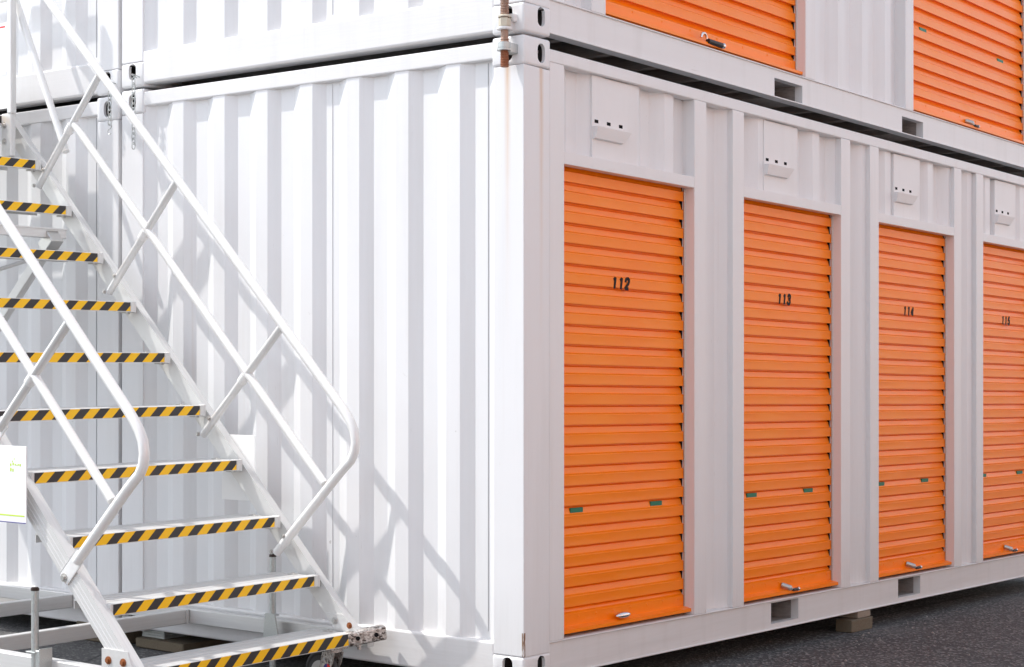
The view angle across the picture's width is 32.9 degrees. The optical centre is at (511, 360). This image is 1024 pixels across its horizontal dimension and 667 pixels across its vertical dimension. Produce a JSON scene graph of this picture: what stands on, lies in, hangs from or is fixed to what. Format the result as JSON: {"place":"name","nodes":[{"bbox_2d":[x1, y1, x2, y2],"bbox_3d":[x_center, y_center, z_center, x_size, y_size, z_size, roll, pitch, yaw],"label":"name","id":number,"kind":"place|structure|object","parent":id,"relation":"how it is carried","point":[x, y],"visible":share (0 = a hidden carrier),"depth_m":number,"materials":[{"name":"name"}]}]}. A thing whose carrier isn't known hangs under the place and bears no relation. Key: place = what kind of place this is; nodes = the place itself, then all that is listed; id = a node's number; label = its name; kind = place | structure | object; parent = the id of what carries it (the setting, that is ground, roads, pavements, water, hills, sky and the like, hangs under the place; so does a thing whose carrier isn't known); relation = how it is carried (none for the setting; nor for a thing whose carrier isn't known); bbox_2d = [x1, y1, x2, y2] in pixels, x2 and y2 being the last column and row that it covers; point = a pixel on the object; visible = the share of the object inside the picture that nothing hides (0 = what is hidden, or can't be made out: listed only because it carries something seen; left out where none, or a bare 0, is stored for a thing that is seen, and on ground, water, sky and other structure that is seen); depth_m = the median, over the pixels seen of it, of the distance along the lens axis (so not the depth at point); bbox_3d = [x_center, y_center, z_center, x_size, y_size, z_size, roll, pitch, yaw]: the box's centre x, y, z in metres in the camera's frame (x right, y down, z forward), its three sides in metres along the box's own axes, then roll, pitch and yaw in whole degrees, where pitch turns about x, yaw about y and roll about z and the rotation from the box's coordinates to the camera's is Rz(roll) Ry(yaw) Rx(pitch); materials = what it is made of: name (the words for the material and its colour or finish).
{"place":"outdoors","nodes":[
{"label":"outdoors","id":0,"kind":"place"},
{"bbox_2d":[0,577,1023,666],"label":"asphalt ground","id":1,"kind":"structure","parent":0,"point":[1002,599],"depth_m":8.75,"materials":[{"name":"grey asphalt"}]},
{"bbox_2d":[77,621,142,642],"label":"concrete block","id":2,"kind":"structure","parent":1,"relation":"on","point":[131,636],"depth_m":8.46,"materials":[{"name":"grey concrete"}]},
{"bbox_2d":[0,97,123,621],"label":"storage container","id":3,"kind":"object","parent":2,"relation":"on","point":[96,199],"visible":0.04,"depth_m":8.61,"materials":[{"name":"metal"}]},
{"bbox_2d":[0,0,130,114],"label":"storage container","id":4,"kind":"object","parent":3,"relation":"on","point":[68,70],"visible":0.11,"depth_m":8.63,"materials":[{"name":"metal"}]},
{"bbox_2d":[107,82,115,134],"bbox_3d":[-1.924,-1.221,8.382,0.031,0.262,0.086,0,0,38],"label":"hanging chain","id":5,"kind":"object","parent":4,"relation":"hanging from","point":[109,110],"visible":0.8,"depth_m":8.35,"materials":[{"name":"metal"}]},
{"bbox_2d":[136,636,232,652],"bbox_3d":[-1.571,1.355,8.349,0.342,0.056,0.342,0,0,38],"label":"concrete block","id":6,"kind":"object","parent":1,"relation":"on","point":[178,644],"depth_m":8.23,"materials":[{"name":"grey concrete"}]},
{"bbox_2d":[142,630,189,638],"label":"steel shims","id":7,"kind":"object","parent":6,"relation":"on","point":[158,634],"visible":0.31,"depth_m":8.29,"materials":[{"name":"grey metal"}]},
{"bbox_2d":[0,0,386,666],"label":"mobile staircase","id":8,"kind":"structure","parent":1,"relation":"on","point":[322,644],"depth_m":7.35,"materials":[{"name":"metal"}]},
{"bbox_2d":[0,23,6,71],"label":"warning sign","id":9,"kind":"object","parent":8,"relation":"attached to","point":[3,47],"visible":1,"depth_m":8.56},
{"bbox_2d":[0,445,26,523],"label":"notice board","id":10,"kind":"object","parent":8,"relation":"attached to","point":[13,484],"visible":1,"depth_m":6.66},
{"bbox_2d":[222,435,254,500],"bbox_3d":[-1.215,0.474,7.690,0.212,0.290,0.004,0,0,38],"label":"notice board","id":11,"kind":"object","parent":8,"relation":"attached to","point":[231,487],"visible":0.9,"depth_m":7.68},
{"bbox_2d":[122,34,1023,666],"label":"storage container","id":12,"kind":"object","parent":1,"relation":"on","point":[616,364],"visible":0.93,"depth_m":7.76,"materials":[{"name":"metal"}]},
{"bbox_2d":[122,0,1023,177],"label":"storage container","id":13,"kind":"object","parent":12,"relation":"on","point":[943,77],"visible":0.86,"depth_m":8.32,"materials":[{"name":"metal"}]},
{"bbox_2d":[131,74,139,149],"bbox_3d":[-1.785,-1.187,8.275,0.030,0.361,0.086,0,0,38],"label":"hanging chain","id":14,"kind":"object","parent":13,"relation":"hanging from","point":[133,75],"visible":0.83,"depth_m":8.25,"materials":[{"name":"metal"}]},
{"bbox_2d":[497,0,517,67],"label":"bridge fitting","id":15,"kind":"object","parent":13,"relation":"attached to","point":[505,27],"visible":1,"depth_m":6.85,"materials":[{"name":"paint"}]},
{"bbox_2d":[606,0,802,74],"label":"roller door","id":16,"kind":"structure","parent":13,"relation":"in","point":[760,31],"depth_m":8.23,"materials":[{"name":"orange paint"}]},
{"bbox_2d":[913,0,1023,144],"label":"roller door","id":17,"kind":"structure","parent":13,"relation":"in","point":[968,60],"depth_m":10.51,"materials":[{"name":"orange paint"}]},
{"bbox_2d":[564,166,690,633],"bbox_3d":[0.482,0.153,7.507,0.072,1.976,1.007,0,0,38],"label":"roller door","id":18,"kind":"structure","parent":12,"relation":"in","point":[623,249],"depth_m":7.52,"materials":[{"name":"orange paint"}]},
{"bbox_2d":[744,199,837,601],"bbox_3d":[1.373,0.180,8.652,0.083,1.976,1.000,0,0,38],"label":"roller door","id":19,"kind":"structure","parent":12,"relation":"in","point":[787,252],"depth_m":8.68,"materials":[{"name":"orange paint"}]},
{"bbox_2d":[879,224,951,576],"bbox_3d":[2.255,0.207,9.793,0.083,1.976,0.996,0,0,38],"label":"roller door","id":20,"kind":"structure","parent":12,"relation":"in","point":[911,262],"depth_m":9.84,"materials":[{"name":"orange paint"}]},
{"bbox_2d":[983,243,1023,558],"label":"roller door","id":21,"kind":"structure","parent":12,"relation":"in","point":[1003,267],"depth_m":10.91,"materials":[{"name":"orange paint"}]},
{"bbox_2d":[836,616,872,632],"bbox_3d":[1.826,1.401,9.234,0.097,0.070,0.252,0,0,38],"label":"concrete block","id":22,"kind":"object","parent":1,"relation":"on","point":[848,625],"depth_m":9.15,"materials":[{"name":"beige concrete"}]},
{"bbox_2d":[839,609,869,618],"bbox_3d":[1.835,1.351,9.276,0.118,0.042,0.152,0,0,38],"label":"wooden shim","id":23,"kind":"object","parent":22,"relation":"on","point":[862,614],"visible":0.66,"depth_m":9.22,"materials":[{"name":"brown wood"}]},
{"bbox_2d":[727,603,1023,666],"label":"loose grit","id":24,"kind":"object","parent":1,"relation":"on","point":[912,644],"visible":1,"depth_m":8.78,"materials":[{"name":"grey gravel"}]}
]}

